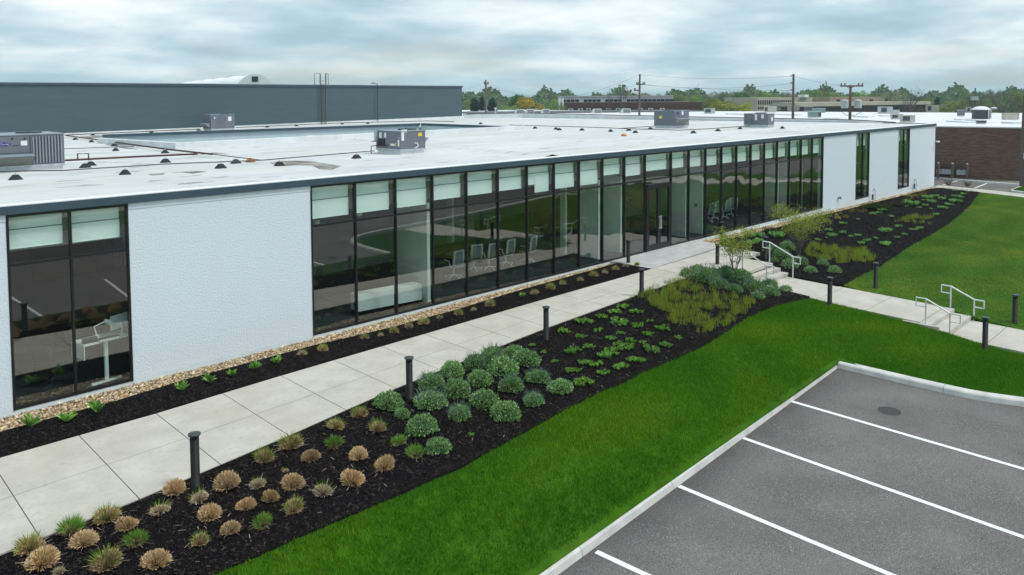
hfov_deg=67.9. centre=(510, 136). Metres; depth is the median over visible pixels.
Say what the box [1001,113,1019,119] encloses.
rooftop unit
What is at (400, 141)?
rooftop unit
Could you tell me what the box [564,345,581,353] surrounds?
perennial
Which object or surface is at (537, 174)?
window
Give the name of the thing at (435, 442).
catmint
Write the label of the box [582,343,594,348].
perennial
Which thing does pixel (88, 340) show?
desk tray
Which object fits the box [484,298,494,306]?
ornamental grass
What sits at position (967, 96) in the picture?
tree
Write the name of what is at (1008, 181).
gravel verge
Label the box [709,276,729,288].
catmint
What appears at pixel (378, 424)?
ornamental grass
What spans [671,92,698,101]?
tree
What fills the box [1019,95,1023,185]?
utility pole
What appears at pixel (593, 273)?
ornamental grass
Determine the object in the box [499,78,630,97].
power line
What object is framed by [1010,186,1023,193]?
kerb
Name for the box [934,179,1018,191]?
parking lot
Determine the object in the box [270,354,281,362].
perennial
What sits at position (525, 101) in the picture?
tree
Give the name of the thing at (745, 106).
tree
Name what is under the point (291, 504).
ornamental grass
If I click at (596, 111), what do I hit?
slanted vent unit
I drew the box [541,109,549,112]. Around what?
slanted vent unit
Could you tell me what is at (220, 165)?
pipe support
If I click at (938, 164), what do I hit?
guard post
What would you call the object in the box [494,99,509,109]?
tree
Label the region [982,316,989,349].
bollard light
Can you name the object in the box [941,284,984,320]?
handrail
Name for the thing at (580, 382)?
perennial
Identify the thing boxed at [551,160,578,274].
window
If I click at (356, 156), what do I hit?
pipe support
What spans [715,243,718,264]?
bollard light
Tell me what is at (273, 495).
ornamental grass
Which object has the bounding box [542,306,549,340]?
bollard light
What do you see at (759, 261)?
handrail
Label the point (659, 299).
ornamental grass patch
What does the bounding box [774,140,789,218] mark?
window
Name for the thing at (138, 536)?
ornamental grass
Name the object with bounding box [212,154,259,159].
conduit
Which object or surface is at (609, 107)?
tree
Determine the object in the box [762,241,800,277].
handrail
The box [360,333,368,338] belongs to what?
ornamental grass
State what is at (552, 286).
ornamental grass
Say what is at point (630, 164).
window
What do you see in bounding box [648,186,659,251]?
door
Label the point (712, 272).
catmint
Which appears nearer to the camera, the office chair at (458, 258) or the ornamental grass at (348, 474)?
the ornamental grass at (348, 474)
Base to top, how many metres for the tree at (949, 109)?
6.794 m
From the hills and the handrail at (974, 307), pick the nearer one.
the handrail at (974, 307)
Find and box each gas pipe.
[65,135,212,154]
[65,153,197,160]
[68,129,197,134]
[236,121,454,127]
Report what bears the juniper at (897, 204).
on the mulch bed at (855, 265)
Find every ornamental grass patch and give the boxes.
[629,275,755,332]
[805,240,878,262]
[845,208,866,212]
[895,212,933,221]
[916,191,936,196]
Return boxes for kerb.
[539,365,836,574]
[837,361,1023,406]
[934,177,1018,185]
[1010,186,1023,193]
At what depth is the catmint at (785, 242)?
35.45 m
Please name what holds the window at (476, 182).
in the office building at (234, 261)
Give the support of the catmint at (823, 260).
on the mulch bed at (855, 265)
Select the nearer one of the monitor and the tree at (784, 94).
the monitor
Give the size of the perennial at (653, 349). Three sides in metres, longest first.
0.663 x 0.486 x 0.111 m
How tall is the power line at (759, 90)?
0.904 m
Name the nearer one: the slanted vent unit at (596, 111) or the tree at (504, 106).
the slanted vent unit at (596, 111)
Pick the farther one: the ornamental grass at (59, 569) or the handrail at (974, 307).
the handrail at (974, 307)
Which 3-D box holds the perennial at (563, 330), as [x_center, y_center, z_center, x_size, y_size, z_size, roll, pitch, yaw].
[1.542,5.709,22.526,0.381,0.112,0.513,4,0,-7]
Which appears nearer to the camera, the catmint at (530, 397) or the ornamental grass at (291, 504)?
the ornamental grass at (291, 504)
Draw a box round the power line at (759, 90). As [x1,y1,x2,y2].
[640,84,791,90]
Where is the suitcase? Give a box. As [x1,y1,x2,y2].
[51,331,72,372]
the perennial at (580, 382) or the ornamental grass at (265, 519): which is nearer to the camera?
the ornamental grass at (265, 519)
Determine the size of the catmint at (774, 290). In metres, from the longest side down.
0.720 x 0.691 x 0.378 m
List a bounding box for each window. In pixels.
[5,209,74,410]
[67,204,133,394]
[310,182,356,335]
[352,178,396,324]
[392,174,433,314]
[429,171,466,304]
[464,168,498,296]
[495,165,526,288]
[524,163,553,281]
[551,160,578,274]
[576,158,602,268]
[600,156,624,262]
[621,154,644,256]
[642,151,670,251]
[668,150,688,245]
[686,148,705,240]
[703,146,721,236]
[719,145,736,232]
[734,144,750,229]
[748,142,764,225]
[761,141,777,222]
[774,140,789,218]
[786,139,801,215]
[798,138,812,212]
[809,137,823,210]
[855,133,862,199]
[860,132,869,197]
[898,129,904,188]
[901,128,909,187]
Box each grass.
[10,525,52,557]
[21,544,62,571]
[49,513,87,535]
[52,564,65,574]
[64,528,100,550]
[84,542,125,573]
[86,502,123,526]
[114,515,140,531]
[121,528,149,547]
[137,548,172,572]
[146,498,171,515]
[159,478,187,495]
[187,486,208,504]
[188,530,211,547]
[196,502,223,521]
[212,469,240,492]
[219,520,240,535]
[235,496,256,510]
[247,475,267,489]
[249,511,272,530]
[252,443,277,462]
[261,489,280,502]
[274,429,307,450]
[279,472,307,491]
[279,495,304,515]
[298,347,306,355]
[298,449,322,462]
[308,479,333,497]
[317,343,328,350]
[323,416,348,429]
[323,433,345,448]
[339,468,364,487]
[347,446,369,460]
[349,404,367,417]
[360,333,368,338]
[366,415,386,431]
[374,454,394,472]
[389,324,398,332]
[390,433,407,445]
[404,320,413,328]
[405,443,424,459]
[417,316,428,324]
[454,309,462,314]
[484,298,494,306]
[546,281,555,289]
[589,270,599,275]
[821,217,831,222]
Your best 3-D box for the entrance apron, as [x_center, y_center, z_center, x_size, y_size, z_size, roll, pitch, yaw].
[7.317,5.195,33.730,6.680,0.124,2.050,-3,4,-45]
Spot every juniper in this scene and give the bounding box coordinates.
[761,226,776,231]
[860,202,881,208]
[865,201,896,211]
[891,201,908,205]
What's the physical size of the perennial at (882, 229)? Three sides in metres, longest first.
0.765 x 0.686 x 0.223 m
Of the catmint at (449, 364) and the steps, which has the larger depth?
the steps
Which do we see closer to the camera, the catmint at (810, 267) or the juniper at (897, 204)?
the catmint at (810, 267)
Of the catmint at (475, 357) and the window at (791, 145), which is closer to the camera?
the catmint at (475, 357)
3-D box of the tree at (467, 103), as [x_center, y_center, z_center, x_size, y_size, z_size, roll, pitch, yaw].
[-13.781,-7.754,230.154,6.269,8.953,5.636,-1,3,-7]
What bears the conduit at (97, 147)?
on the office building at (234, 261)
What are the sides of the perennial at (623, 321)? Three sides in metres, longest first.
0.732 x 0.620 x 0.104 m
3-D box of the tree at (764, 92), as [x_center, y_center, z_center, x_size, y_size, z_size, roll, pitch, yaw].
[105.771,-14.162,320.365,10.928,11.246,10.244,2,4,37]
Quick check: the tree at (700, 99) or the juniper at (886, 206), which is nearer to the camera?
the juniper at (886, 206)
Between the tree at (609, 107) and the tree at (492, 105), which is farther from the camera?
the tree at (609, 107)
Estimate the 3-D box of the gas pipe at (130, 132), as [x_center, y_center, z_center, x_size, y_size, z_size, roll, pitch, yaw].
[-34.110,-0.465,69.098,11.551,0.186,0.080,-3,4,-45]
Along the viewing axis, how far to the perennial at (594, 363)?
19.97 m
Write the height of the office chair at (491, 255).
1.101 m
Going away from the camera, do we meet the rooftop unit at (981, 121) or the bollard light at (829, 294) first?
the bollard light at (829, 294)
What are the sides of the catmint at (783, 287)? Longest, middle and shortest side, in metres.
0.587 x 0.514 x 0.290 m
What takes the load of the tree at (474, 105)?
on the ground at (755, 257)
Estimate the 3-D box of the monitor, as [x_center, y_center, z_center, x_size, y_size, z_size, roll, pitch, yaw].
[-9.797,4.687,19.099,0.200,0.504,0.540,1,3,25]
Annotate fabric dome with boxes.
[184,74,271,83]
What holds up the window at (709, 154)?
in the office building at (234, 261)
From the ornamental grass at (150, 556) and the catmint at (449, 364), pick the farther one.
the catmint at (449, 364)
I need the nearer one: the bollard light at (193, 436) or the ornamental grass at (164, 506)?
the ornamental grass at (164, 506)
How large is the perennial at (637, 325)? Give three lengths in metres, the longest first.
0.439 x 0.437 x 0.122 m
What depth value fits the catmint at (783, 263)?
32.19 m
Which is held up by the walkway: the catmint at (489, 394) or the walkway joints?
the walkway joints
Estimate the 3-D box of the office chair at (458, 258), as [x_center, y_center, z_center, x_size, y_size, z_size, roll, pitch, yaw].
[-2.173,4.855,29.234,0.678,1.101,0.664,-3,4,-45]
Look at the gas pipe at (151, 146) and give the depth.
40.07 m
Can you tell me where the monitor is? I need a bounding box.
[110,312,127,334]
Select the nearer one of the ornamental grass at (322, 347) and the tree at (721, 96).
the ornamental grass at (322, 347)
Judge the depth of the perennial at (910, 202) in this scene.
50.25 m
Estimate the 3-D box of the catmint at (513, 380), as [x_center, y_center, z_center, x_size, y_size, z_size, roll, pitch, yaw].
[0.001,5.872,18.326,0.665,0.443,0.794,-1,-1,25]
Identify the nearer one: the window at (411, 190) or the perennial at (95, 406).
the perennial at (95, 406)
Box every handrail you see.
[735,249,774,278]
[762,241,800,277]
[915,297,960,333]
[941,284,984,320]
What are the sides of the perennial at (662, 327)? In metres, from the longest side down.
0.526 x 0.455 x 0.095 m
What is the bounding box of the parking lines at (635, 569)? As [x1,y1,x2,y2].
[595,401,1023,574]
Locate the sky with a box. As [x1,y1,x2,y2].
[0,0,1023,95]
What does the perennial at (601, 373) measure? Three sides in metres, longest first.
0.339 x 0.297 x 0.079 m
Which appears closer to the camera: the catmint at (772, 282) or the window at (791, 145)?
the catmint at (772, 282)
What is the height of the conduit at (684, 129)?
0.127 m
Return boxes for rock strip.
[2,270,587,427]
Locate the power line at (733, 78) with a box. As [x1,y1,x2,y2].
[646,75,788,78]
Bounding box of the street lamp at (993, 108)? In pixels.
[990,103,1022,109]
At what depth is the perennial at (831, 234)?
38.91 m
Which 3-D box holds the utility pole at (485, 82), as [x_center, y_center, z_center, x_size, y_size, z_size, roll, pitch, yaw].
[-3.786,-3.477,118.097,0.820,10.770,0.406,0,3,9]
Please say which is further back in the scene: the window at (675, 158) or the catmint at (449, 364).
the window at (675, 158)
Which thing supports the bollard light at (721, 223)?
on the mulch bed at (855, 265)
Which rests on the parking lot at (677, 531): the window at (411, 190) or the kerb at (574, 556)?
the kerb at (574, 556)
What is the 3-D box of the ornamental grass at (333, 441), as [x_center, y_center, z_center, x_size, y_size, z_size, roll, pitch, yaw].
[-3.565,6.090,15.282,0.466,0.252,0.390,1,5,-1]
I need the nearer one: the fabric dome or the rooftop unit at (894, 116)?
the rooftop unit at (894, 116)
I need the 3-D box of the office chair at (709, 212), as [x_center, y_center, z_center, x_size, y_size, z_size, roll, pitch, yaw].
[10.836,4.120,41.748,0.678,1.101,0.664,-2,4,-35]
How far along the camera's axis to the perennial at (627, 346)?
21.21 m
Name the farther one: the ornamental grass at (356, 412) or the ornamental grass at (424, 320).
the ornamental grass at (424, 320)
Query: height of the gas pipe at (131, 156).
0.092 m
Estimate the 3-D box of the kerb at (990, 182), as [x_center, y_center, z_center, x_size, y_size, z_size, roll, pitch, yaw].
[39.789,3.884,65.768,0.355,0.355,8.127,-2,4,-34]
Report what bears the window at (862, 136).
in the office building at (234, 261)
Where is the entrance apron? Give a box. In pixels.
[611,240,721,268]
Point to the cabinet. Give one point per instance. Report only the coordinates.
(374, 298)
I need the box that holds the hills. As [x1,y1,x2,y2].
[464,91,1001,97]
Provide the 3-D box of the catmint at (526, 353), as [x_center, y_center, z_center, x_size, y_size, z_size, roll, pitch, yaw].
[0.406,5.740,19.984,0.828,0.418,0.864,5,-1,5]
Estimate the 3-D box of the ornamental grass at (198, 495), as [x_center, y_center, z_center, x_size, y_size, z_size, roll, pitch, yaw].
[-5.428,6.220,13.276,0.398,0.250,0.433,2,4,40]
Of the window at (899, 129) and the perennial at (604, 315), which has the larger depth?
the window at (899, 129)
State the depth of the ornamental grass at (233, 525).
12.45 m
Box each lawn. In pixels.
[215,298,1023,574]
[844,193,1023,329]
[1013,186,1023,190]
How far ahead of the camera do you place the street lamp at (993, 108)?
61.18 m
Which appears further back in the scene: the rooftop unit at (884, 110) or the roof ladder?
the rooftop unit at (884, 110)
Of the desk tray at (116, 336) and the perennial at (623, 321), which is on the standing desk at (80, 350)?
the desk tray at (116, 336)
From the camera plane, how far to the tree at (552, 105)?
300.05 m
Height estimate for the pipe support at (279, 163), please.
0.220 m
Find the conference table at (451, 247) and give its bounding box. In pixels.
[434,235,515,254]
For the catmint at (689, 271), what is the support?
on the mulch bed at (303, 532)
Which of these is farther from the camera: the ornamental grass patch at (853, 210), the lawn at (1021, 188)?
the lawn at (1021, 188)
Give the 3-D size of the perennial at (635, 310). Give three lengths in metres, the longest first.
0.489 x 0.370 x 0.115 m
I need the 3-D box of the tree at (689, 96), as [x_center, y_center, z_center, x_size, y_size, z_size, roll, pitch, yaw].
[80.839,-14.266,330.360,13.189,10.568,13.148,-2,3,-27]
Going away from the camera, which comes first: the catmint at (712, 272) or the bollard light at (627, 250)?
the catmint at (712, 272)
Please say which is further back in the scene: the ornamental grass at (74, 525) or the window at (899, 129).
the window at (899, 129)
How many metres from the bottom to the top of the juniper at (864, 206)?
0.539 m
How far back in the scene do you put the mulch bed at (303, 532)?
14.74 m
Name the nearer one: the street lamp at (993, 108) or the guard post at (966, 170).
the street lamp at (993, 108)
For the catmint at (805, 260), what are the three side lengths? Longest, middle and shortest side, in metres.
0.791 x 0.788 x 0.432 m
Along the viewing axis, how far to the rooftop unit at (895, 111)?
111.03 m
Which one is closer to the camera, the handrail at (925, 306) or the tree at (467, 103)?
the handrail at (925, 306)
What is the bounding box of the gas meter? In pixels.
[956,165,960,174]
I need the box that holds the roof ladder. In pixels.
[314,73,328,122]
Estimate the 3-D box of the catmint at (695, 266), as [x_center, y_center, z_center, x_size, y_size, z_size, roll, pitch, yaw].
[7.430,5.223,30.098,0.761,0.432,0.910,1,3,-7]
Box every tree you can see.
[462,99,470,109]
[467,98,480,110]
[478,96,484,110]
[487,98,498,110]
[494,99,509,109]
[497,104,520,109]
[507,95,523,108]
[515,96,544,109]
[541,104,566,109]
[543,99,557,108]
[606,92,612,109]
[615,84,627,108]
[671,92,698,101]
[685,93,709,101]
[692,95,706,107]
[702,93,711,109]
[704,94,734,110]
[706,90,732,101]
[709,100,750,110]
[721,88,749,100]
[732,91,750,97]
[736,102,751,110]
[753,91,772,96]
[779,91,791,96]
[813,90,829,96]
[832,91,848,96]
[852,92,864,96]
[863,92,878,96]
[878,89,911,101]
[895,86,929,111]
[922,97,932,104]
[934,97,939,108]
[939,103,955,112]
[941,98,968,112]
[961,92,977,112]
[970,96,989,106]
[984,86,1004,104]
[984,89,1019,112]
[984,102,1009,112]
[988,96,1017,112]
[999,93,1021,112]
[1013,89,1023,110]
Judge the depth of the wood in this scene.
463.51 m
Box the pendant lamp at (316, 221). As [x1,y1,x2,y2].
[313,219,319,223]
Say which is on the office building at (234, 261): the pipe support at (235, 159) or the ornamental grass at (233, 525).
the pipe support at (235, 159)
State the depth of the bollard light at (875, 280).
29.38 m
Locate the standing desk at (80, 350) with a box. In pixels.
[71,328,127,385]
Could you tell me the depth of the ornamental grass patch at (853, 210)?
47.18 m
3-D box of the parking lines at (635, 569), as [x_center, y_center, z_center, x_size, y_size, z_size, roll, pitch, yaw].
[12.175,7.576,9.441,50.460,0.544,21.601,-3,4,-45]
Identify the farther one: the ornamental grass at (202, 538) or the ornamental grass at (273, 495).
the ornamental grass at (273, 495)
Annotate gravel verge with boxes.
[943,177,1018,183]
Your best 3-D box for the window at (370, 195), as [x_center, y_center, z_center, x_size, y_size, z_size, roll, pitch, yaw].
[-4.274,3.521,23.803,1.500,4.405,0.241,-3,4,-45]
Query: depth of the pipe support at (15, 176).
23.92 m
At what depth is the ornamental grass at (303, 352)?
20.60 m
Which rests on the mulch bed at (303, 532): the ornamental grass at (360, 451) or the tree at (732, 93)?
the ornamental grass at (360, 451)
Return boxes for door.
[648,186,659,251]
[659,184,670,248]
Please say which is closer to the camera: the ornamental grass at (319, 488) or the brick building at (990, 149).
the ornamental grass at (319, 488)
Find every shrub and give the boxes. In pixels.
[713,224,761,277]
[767,202,840,255]
[945,178,955,184]
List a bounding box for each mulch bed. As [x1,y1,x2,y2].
[0,263,649,457]
[0,276,809,574]
[720,188,979,286]
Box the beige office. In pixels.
[724,95,930,111]
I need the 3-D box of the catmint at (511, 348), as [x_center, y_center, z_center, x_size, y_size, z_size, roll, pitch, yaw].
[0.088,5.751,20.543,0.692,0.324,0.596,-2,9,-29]
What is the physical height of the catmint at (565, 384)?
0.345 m
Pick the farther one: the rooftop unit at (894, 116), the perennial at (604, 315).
the rooftop unit at (894, 116)
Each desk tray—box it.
[82,336,97,344]
[98,334,119,341]
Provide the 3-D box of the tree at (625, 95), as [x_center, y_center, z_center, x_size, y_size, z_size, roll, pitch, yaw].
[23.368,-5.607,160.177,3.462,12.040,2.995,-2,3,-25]
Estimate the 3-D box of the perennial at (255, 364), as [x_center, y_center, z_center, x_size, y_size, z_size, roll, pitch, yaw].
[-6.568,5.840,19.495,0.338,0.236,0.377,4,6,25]
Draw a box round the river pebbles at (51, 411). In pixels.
[0,263,612,430]
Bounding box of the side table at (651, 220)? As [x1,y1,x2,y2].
[638,219,665,236]
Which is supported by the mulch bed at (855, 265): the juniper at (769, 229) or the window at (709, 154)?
the juniper at (769, 229)
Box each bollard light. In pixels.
[188,431,200,488]
[404,356,413,399]
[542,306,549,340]
[626,239,630,262]
[639,268,644,295]
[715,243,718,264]
[720,221,723,240]
[763,236,767,258]
[827,277,832,304]
[873,262,878,288]
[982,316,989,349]
[1012,294,1018,323]
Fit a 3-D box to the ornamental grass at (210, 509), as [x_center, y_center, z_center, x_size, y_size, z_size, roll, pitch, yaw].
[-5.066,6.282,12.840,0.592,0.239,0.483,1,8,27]
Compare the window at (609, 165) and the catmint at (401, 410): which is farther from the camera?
the window at (609, 165)
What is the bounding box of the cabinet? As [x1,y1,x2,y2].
[351,282,421,315]
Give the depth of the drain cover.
19.05 m
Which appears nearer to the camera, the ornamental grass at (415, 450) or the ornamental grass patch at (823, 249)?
the ornamental grass at (415, 450)
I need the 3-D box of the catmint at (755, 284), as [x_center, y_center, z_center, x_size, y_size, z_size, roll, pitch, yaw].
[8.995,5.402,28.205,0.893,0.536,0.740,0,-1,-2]
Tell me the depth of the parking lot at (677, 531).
15.12 m
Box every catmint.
[372,388,404,410]
[394,407,409,419]
[404,413,439,436]
[410,385,448,409]
[415,367,444,390]
[424,436,452,455]
[440,359,464,377]
[442,376,471,399]
[446,399,471,421]
[463,351,486,370]
[466,368,493,387]
[468,387,499,409]
[480,342,506,361]
[486,354,519,376]
[489,399,521,422]
[497,372,524,392]
[503,344,523,357]
[511,348,540,366]
[523,388,544,406]
[524,366,551,384]
[546,377,573,394]
[679,264,696,278]
[691,264,707,274]
[692,262,722,283]
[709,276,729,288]
[717,263,734,276]
[725,283,743,292]
[728,267,753,282]
[743,277,765,289]
[750,288,764,299]
[762,276,778,287]
[762,285,780,295]
[763,244,778,253]
[771,247,792,259]
[779,240,795,249]
[779,283,792,291]
[781,258,798,268]
[792,254,808,265]
[802,265,817,272]
[817,258,829,265]
[827,264,841,272]
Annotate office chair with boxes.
[444,249,463,278]
[468,243,482,271]
[481,243,495,270]
[499,238,515,265]
[519,235,537,261]
[706,202,715,222]
[707,201,718,219]
[717,199,730,218]
[726,197,737,216]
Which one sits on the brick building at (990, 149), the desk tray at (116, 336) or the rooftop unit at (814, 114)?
the rooftop unit at (814, 114)
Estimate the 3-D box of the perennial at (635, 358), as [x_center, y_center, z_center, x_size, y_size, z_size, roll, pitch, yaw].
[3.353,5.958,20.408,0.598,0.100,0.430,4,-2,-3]
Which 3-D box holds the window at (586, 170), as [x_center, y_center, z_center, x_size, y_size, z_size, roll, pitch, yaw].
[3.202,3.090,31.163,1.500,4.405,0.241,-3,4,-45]
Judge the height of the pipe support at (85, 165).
0.220 m
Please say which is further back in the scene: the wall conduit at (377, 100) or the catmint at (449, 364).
the wall conduit at (377, 100)
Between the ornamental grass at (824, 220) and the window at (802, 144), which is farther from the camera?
the window at (802, 144)
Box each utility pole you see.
[484,80,488,113]
[634,74,644,114]
[790,74,794,117]
[840,83,863,118]
[971,88,978,106]
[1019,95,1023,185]
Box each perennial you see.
[21,413,41,425]
[56,411,77,420]
[87,399,104,412]
[174,380,189,389]
[202,372,216,381]
[226,369,236,375]
[247,360,261,368]
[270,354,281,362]
[558,327,569,332]
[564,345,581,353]
[566,367,581,372]
[573,376,593,385]
[574,317,593,323]
[575,334,586,337]
[578,359,588,364]
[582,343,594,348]
[588,360,602,366]
[595,313,607,317]
[596,347,618,357]
[597,368,609,374]
[605,335,616,339]
[607,308,620,313]
[610,316,628,325]
[611,340,633,350]
[613,362,628,369]
[616,303,628,309]
[626,356,645,362]
[629,309,642,312]
[631,322,643,327]
[642,331,653,336]
[643,344,659,353]
[654,324,670,330]
[659,341,673,347]
[744,239,759,244]
[755,232,765,236]
[767,231,784,237]
[826,232,837,236]
[878,227,892,231]
[879,241,891,245]
[904,199,919,204]
[926,199,936,202]
[948,198,962,201]
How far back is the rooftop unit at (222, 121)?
71.50 m
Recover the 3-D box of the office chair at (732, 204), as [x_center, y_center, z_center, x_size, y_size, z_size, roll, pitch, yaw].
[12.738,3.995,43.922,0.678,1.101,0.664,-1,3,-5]
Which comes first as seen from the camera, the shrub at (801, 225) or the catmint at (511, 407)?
the catmint at (511, 407)
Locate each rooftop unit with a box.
[0,131,64,172]
[200,113,234,130]
[371,128,427,154]
[654,109,689,128]
[704,108,714,113]
[744,112,774,127]
[764,106,776,111]
[787,105,799,110]
[804,107,812,110]
[807,111,821,117]
[812,108,825,112]
[878,107,892,113]
[890,114,902,118]
[892,110,899,113]
[900,115,915,122]
[926,105,938,111]
[957,110,964,115]
[975,120,986,123]
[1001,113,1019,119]
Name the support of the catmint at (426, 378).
on the mulch bed at (303, 532)
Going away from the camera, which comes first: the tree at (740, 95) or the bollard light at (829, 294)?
the bollard light at (829, 294)
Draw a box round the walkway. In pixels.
[0,185,1023,555]
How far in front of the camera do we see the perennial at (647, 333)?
22.40 m
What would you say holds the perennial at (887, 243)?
on the mulch bed at (855, 265)
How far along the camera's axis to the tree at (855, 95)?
316.67 m
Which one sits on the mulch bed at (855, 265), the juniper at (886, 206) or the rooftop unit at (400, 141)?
the juniper at (886, 206)
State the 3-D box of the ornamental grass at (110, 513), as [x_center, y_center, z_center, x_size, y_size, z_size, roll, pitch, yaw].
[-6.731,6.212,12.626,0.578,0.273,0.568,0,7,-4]
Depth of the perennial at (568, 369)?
19.48 m
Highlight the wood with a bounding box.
[462,81,1023,109]
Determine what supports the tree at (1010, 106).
on the ground at (755, 257)
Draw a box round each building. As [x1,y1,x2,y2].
[0,82,462,144]
[0,113,936,417]
[462,109,703,113]
[462,110,1021,180]
[558,95,701,109]
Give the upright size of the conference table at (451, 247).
0.742 m
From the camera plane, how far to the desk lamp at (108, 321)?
18.77 m
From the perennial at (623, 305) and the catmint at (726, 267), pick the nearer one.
the perennial at (623, 305)
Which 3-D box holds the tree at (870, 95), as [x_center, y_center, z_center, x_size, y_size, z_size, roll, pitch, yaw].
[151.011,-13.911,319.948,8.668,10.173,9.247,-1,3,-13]
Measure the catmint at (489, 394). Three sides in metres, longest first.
0.744 x 0.739 x 0.377 m
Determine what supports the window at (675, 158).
in the office building at (234, 261)
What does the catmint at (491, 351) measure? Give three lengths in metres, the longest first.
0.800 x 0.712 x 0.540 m
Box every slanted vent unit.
[515,109,523,112]
[525,109,533,112]
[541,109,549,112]
[591,109,601,112]
[620,109,630,112]
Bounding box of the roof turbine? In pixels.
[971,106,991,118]
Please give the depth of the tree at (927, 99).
228.52 m
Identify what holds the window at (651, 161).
in the office building at (234, 261)
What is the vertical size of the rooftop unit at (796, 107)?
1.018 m
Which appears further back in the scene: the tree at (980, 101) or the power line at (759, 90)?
the tree at (980, 101)
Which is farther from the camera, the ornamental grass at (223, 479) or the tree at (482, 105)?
the tree at (482, 105)
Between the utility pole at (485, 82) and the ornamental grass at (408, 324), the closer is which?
the ornamental grass at (408, 324)
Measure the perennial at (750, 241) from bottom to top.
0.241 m
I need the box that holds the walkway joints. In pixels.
[0,250,1002,534]
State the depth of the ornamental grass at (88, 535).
11.95 m
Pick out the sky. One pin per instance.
(516, 46)
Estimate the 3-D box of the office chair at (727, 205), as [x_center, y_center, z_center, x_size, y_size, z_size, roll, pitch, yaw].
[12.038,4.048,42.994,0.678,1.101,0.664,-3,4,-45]
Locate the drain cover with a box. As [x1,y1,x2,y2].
[877,406,902,415]
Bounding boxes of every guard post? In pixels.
[937,162,939,177]
[951,163,953,178]
[966,163,967,178]
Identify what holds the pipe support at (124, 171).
on the office building at (234, 261)
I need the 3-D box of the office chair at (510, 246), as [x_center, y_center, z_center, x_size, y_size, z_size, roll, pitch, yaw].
[-0.194,4.728,31.418,0.664,1.101,0.678,2,4,40]
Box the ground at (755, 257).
[484,96,1014,323]
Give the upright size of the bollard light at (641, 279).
1.045 m
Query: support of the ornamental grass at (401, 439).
on the mulch bed at (303, 532)
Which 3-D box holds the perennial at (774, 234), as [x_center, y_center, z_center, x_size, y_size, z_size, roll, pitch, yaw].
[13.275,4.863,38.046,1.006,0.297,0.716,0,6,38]
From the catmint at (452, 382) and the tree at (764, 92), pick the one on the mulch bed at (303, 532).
the catmint at (452, 382)
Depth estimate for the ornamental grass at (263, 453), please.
14.62 m
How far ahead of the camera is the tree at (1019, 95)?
225.07 m
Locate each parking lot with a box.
[559,368,1023,574]
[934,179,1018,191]
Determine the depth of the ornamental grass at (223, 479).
13.67 m
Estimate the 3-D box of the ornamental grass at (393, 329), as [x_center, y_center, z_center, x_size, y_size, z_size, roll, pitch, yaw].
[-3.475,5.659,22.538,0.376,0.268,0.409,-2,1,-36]
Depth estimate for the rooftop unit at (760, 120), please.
58.28 m
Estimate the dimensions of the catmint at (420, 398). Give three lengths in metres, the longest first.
0.881 x 0.804 x 0.467 m
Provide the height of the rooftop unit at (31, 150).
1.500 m
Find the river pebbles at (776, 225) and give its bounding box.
[703,186,935,243]
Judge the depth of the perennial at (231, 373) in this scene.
19.04 m
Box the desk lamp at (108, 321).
[94,319,113,337]
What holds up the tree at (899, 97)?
on the ground at (755, 257)
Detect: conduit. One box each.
[0,150,374,171]
[64,146,133,148]
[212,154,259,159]
[371,83,377,120]
[517,125,652,128]
[619,125,749,129]
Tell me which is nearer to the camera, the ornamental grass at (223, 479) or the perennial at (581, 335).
the ornamental grass at (223, 479)
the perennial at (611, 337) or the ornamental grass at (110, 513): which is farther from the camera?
the perennial at (611, 337)
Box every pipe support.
[8,173,22,179]
[79,162,91,167]
[88,160,96,165]
[119,168,130,174]
[160,157,170,162]
[214,162,226,168]
[230,158,240,163]
[274,160,284,165]
[351,153,360,158]
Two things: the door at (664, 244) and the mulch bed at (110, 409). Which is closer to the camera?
the mulch bed at (110, 409)
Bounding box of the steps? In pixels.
[743,267,970,333]
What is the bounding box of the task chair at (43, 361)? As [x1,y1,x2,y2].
[33,347,63,386]

